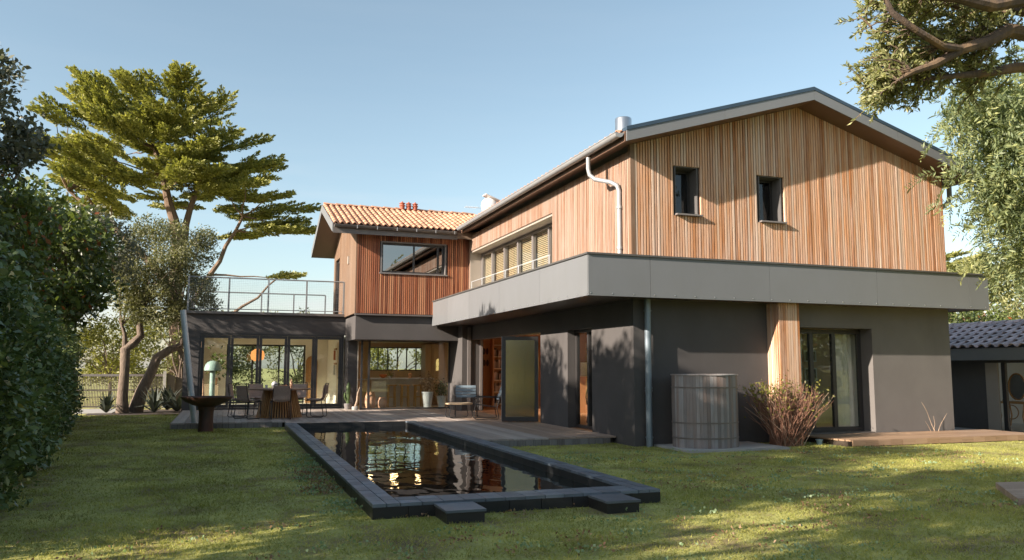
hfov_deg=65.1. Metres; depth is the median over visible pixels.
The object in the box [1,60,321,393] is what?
pine tree
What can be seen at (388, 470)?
swimming pool
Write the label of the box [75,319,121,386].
bush
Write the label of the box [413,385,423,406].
bar stool
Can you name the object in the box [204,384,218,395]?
sideboard
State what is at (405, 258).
window
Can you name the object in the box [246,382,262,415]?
dining chair
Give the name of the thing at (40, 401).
hedge
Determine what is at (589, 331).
glass door
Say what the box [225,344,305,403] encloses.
window
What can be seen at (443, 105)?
sky
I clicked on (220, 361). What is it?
house plant
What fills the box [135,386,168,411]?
agave
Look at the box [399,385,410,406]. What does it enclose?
bar stool
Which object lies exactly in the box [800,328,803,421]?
curtain
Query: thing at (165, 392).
agave
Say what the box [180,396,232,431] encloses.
fire bowl
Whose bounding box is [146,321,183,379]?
bush
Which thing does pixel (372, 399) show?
clay jar
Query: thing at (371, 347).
window
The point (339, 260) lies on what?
terrace door
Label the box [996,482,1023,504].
corner deck
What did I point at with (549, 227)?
window
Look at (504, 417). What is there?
folded door
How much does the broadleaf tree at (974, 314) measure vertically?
4.664 m
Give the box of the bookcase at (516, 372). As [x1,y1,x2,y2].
[490,339,527,405]
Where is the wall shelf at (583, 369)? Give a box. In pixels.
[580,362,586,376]
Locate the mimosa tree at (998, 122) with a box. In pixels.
[904,45,1023,312]
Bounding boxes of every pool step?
[434,501,485,523]
[588,493,640,513]
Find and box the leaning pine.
[835,0,1023,124]
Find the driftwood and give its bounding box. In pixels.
[354,387,359,405]
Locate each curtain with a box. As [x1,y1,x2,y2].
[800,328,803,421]
[829,329,857,426]
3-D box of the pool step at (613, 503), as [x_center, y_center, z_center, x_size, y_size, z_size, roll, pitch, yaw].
[1.052,2.308,8.290,0.380,0.125,0.456,2,-7,-20]
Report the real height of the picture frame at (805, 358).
0.280 m
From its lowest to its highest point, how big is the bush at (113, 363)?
3.910 m
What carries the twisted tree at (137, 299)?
on the planting bed
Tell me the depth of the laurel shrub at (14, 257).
7.34 m
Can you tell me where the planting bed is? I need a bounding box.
[83,409,180,415]
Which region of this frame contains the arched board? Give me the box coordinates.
[305,356,317,402]
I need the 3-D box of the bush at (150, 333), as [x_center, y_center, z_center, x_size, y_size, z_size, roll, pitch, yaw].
[-18.001,3.849,40.029,5.207,4.462,5.359,-5,-8,37]
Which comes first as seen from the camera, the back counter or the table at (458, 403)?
the table at (458, 403)
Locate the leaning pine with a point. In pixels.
(935, 51)
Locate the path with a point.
(90, 411)
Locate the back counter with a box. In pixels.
[357,379,366,404]
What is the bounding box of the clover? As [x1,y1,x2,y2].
[91,442,1022,559]
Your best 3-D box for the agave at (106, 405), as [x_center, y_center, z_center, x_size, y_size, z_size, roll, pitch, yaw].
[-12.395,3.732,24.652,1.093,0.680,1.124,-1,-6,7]
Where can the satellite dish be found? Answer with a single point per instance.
(488, 201)
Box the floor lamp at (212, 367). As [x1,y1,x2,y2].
[204,361,221,395]
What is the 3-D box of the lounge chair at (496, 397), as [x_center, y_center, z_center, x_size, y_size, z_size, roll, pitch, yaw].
[-0.616,3.164,20.732,0.780,0.842,0.612,1,-6,-7]
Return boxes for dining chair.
[227,383,249,416]
[233,384,261,418]
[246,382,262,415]
[269,384,290,419]
[293,382,307,414]
[305,383,328,417]
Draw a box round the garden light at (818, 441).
[815,439,822,444]
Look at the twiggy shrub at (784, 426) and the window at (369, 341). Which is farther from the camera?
the window at (369, 341)
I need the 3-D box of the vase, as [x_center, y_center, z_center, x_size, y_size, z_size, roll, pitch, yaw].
[-6.372,2.686,21.476,0.395,0.416,0.296,-6,-9,43]
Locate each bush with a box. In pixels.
[74,308,164,394]
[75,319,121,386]
[82,318,168,396]
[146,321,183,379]
[223,309,264,396]
[245,306,344,385]
[370,348,420,369]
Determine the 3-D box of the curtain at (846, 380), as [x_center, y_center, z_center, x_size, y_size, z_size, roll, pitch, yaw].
[7.287,2.113,17.469,0.840,2.250,0.114,2,-7,-20]
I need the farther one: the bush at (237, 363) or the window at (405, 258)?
the bush at (237, 363)
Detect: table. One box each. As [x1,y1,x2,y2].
[248,388,311,417]
[445,402,472,418]
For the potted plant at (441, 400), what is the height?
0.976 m
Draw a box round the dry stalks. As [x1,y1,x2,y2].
[921,402,946,430]
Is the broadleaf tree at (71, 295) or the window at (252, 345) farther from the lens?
the window at (252, 345)
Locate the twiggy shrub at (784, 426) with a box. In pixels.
[739,369,833,446]
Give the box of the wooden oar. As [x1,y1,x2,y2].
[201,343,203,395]
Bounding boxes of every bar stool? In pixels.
[386,385,396,406]
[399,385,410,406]
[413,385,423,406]
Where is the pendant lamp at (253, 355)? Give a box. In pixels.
[250,349,264,360]
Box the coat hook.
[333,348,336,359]
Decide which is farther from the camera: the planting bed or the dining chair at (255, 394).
the planting bed
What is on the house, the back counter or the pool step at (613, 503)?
the back counter
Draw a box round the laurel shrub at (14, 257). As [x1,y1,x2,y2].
[0,235,27,374]
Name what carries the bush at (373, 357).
on the ground at (269, 382)
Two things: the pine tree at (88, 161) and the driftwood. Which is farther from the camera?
the pine tree at (88, 161)
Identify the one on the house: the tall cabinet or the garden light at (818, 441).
the tall cabinet
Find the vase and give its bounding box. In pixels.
[270,373,277,387]
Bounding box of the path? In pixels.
[72,409,115,413]
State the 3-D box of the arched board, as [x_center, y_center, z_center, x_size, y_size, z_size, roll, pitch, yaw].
[-7.480,3.704,29.910,0.420,1.730,0.070,2,-7,-20]
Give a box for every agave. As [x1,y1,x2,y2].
[96,391,124,412]
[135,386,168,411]
[151,384,181,410]
[154,386,177,409]
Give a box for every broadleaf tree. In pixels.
[0,48,60,192]
[0,164,72,301]
[1,172,130,339]
[40,199,148,328]
[946,255,1023,322]
[948,303,1019,323]
[963,159,1023,303]
[990,297,1023,319]
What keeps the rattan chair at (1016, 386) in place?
on the outbuilding
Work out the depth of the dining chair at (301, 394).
22.61 m
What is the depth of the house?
17.07 m
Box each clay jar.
[365,392,375,407]
[377,397,386,407]
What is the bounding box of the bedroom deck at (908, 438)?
[804,429,1023,446]
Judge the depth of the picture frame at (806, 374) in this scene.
19.60 m
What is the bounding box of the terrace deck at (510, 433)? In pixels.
[170,408,615,446]
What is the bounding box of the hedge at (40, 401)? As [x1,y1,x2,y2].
[0,240,92,511]
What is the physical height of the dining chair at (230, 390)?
0.893 m
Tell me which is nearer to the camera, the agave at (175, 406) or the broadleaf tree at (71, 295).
the broadleaf tree at (71, 295)
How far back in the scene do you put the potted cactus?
25.34 m
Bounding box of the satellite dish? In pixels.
[481,193,499,210]
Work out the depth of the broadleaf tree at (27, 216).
13.67 m
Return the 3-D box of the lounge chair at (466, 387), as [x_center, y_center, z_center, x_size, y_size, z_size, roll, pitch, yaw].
[-1.250,3.289,21.888,0.612,0.842,0.780,1,-6,-6]
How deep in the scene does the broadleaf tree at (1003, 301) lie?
33.85 m
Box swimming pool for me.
[285,421,659,519]
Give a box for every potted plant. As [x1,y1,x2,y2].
[418,371,438,406]
[434,378,447,406]
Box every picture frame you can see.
[803,350,816,361]
[804,368,816,380]
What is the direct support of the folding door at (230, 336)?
in the house
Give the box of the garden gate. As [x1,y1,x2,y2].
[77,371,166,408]
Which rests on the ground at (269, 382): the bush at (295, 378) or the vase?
the bush at (295, 378)
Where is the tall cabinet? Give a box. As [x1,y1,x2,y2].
[421,344,443,403]
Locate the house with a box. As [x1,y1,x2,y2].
[181,87,989,446]
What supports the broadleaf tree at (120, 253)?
on the ground at (269, 382)
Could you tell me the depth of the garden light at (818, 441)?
15.36 m
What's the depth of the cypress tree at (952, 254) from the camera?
38.41 m
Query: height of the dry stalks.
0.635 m
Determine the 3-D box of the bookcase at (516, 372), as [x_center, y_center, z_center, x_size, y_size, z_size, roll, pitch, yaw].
[-0.107,3.200,27.774,1.280,2.310,0.330,2,-7,-20]
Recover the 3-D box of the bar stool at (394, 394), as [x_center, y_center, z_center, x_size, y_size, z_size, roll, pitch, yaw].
[-4.067,3.904,27.060,0.320,0.738,0.300,2,-7,-20]
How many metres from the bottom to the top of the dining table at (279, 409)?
0.750 m
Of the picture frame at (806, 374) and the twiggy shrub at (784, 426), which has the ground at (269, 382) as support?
the twiggy shrub at (784, 426)
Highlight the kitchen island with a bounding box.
[365,378,433,405]
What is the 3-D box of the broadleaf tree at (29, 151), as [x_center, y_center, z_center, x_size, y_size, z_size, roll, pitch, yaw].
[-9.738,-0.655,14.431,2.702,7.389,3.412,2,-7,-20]
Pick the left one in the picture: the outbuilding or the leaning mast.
the leaning mast
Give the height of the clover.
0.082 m
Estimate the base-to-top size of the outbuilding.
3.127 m
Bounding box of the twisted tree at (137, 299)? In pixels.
[100,213,223,412]
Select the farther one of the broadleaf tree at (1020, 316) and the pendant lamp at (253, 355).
the broadleaf tree at (1020, 316)
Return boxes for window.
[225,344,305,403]
[359,340,449,409]
[370,347,420,370]
[379,241,447,275]
[481,223,551,284]
[674,166,702,216]
[758,175,786,223]
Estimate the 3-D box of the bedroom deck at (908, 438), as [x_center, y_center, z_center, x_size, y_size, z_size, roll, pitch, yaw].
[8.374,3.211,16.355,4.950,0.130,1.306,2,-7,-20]
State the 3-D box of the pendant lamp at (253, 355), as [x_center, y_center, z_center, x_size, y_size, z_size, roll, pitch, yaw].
[-8.617,2.263,27.206,0.460,0.960,0.460,2,-7,-20]
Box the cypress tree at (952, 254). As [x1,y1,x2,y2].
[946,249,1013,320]
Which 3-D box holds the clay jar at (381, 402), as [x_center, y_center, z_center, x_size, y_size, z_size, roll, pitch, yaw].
[-4.150,3.919,25.555,0.320,0.380,0.320,2,-7,-20]
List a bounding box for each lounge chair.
[454,385,477,416]
[472,388,500,419]
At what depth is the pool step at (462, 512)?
7.58 m
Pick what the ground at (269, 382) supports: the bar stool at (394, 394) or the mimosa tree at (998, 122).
the mimosa tree at (998, 122)
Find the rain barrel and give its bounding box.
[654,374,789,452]
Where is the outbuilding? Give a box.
[949,319,1023,430]
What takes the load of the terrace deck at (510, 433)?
on the ground at (269, 382)
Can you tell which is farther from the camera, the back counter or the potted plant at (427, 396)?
the back counter
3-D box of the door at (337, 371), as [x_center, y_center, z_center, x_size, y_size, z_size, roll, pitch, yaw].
[-5.804,3.150,26.785,0.105,2.160,0.800,2,-7,-20]
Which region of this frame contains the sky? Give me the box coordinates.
[0,0,1023,368]
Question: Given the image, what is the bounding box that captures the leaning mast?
[180,310,197,422]
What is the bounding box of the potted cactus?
[344,382,351,408]
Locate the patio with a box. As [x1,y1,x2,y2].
[955,427,1023,431]
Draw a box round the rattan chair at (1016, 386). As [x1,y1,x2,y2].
[1001,373,1023,424]
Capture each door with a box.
[196,333,343,409]
[336,342,338,402]
[337,260,339,313]
[501,336,537,421]
[575,329,591,429]
[800,329,864,431]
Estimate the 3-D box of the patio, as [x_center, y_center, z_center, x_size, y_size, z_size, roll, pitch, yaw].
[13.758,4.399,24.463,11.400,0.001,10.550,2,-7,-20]
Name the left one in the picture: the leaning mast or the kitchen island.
the leaning mast
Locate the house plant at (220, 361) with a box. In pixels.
[204,344,235,384]
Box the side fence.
[166,374,182,403]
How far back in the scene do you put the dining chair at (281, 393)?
20.26 m
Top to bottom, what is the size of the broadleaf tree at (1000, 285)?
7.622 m
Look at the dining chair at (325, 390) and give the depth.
21.21 m
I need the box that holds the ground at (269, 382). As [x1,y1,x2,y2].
[0,368,1023,559]
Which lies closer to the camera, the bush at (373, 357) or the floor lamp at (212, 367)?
the floor lamp at (212, 367)
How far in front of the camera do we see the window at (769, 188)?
16.76 m

